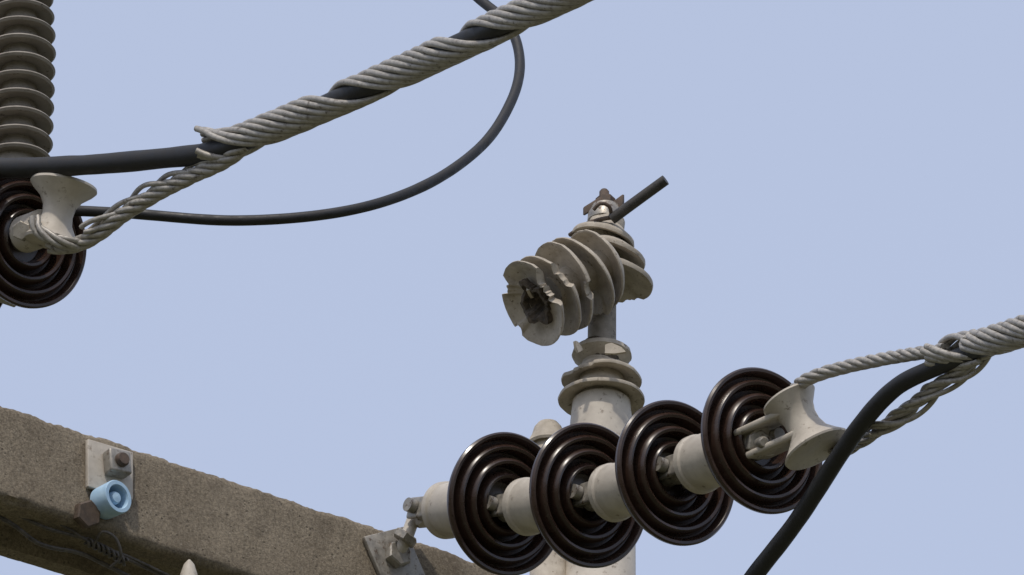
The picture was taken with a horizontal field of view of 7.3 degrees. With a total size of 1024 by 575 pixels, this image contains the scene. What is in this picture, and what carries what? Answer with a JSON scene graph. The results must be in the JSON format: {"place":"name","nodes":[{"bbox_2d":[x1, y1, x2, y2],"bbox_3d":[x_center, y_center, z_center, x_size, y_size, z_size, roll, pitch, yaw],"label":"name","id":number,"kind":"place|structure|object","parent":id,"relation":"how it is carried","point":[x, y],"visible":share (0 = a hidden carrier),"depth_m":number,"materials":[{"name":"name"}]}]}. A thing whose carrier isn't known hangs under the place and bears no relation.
{"place":"outdoors","nodes":[
{"label":"outdoors","id":0,"kind":"place"},
{"bbox_2d":[0,0,55,306],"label":"post insulator","id":1,"kind":"object","parent":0,"point":[27,57],"visible":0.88,"depth_m":12.96,"materials":[{"name":"grey porcelain"},{"name":"galvanised steel"}]},
{"bbox_2d":[0,0,1023,574],"label":"sky","id":2,"kind":"structure","parent":0,"point":[845,178],"materials":[{"name":"blue"}]},
{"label":"utility pole","id":3,"kind":"object","parent":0,"visible":0},
{"bbox_2d":[0,406,495,574],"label":"concrete crossarm","id":4,"kind":"object","parent":3,"relation":"attached to","point":[175,519],"visible":0.98,"depth_m":13.73,"materials":[{"name":"concrete"}]},
{"bbox_2d":[0,178,86,308],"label":"disc insulator string","id":5,"kind":"object","parent":4,"relation":"attached to","point":[40,278],"visible":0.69,"depth_m":12.62,"materials":[{"name":"brown ceramic"}]},
{"bbox_2d":[9,173,96,252],"bbox_3d":[-0.727,-0.114,12.535,0.161,0.121,0.107,-21,-36,32],"label":"dead end thimble","id":6,"kind":"object","parent":5,"relation":"attached to","point":[63,197],"visible":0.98,"depth_m":12.51,"materials":[{"name":"metal"}]},
{"bbox_2d":[0,11,515,177],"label":"conductor cable","id":7,"kind":"object","parent":5,"relation":"attached to","point":[126,161],"visible":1,"depth_m":12.38,"materials":[{"name":"black rubber"}]},
{"bbox_2d":[28,0,592,254],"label":"preformed grip","id":8,"kind":"object","parent":7,"relation":"attached to","point":[416,64],"visible":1,"depth_m":12.09,"materials":[{"name":"metal"}]},
{"bbox_2d":[74,0,524,225],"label":"jumper cable","id":9,"kind":"object","parent":5,"relation":"attached to","point":[472,153],"visible":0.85,"depth_m":12.66,"materials":[{"name":"black rubber"}]},
{"bbox_2d":[0,515,169,574],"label":"tie wire","id":10,"kind":"object","parent":4,"relation":"attached to","point":[90,542],"visible":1,"depth_m":13.61,"materials":[{"name":"black metal"}]},
{"bbox_2d":[73,480,130,528],"bbox_3d":[-0.698,0.372,13.607,0.086,0.087,0.058,24,-38,-35],"label":"plastic conduit stub","id":11,"kind":"object","parent":4,"relation":"attached to","point":[109,499],"visible":1,"depth_m":13.60,"materials":[{"name":"plastic"}]},
{"bbox_2d":[529,419,565,574],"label":"post insulator","id":12,"kind":"object","parent":4,"relation":"on","point":[554,562],"visible":0.14,"depth_m":14.36,"materials":[{"name":"white ceramic"}]},
{"bbox_2d":[502,175,668,574],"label":"broken post insulator","id":13,"kind":"object","parent":4,"relation":"on","point":[591,273],"visible":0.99,"depth_m":14.56,"materials":[{"name":"ceramic"}]},
{"bbox_2d":[394,367,821,574],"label":"disc insulator string","id":14,"kind":"object","parent":4,"relation":"attached to","point":[593,495],"visible":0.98,"depth_m":13.53,"materials":[{"name":"brown ceramic"}]},
{"bbox_2d":[733,383,845,469],"bbox_3d":[0.458,0.235,13.160,0.198,0.140,0.125,-12,-32,20],"label":"dead end thimble","id":15,"kind":"object","parent":14,"relation":"attached to","point":[810,438],"visible":0.98,"depth_m":13.13,"materials":[{"name":"metal"}]},
{"bbox_2d":[790,315,1023,454],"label":"preformed grip","id":16,"kind":"object","parent":15,"relation":"attached to","point":[994,342],"visible":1,"depth_m":12.86,"materials":[{"name":"metal"}]},
{"bbox_2d":[744,332,1006,574],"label":"conductor cable","id":17,"kind":"object","parent":14,"relation":"attached to","point":[882,399],"visible":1,"depth_m":13.03,"materials":[{"name":"black rubber"}]}
]}

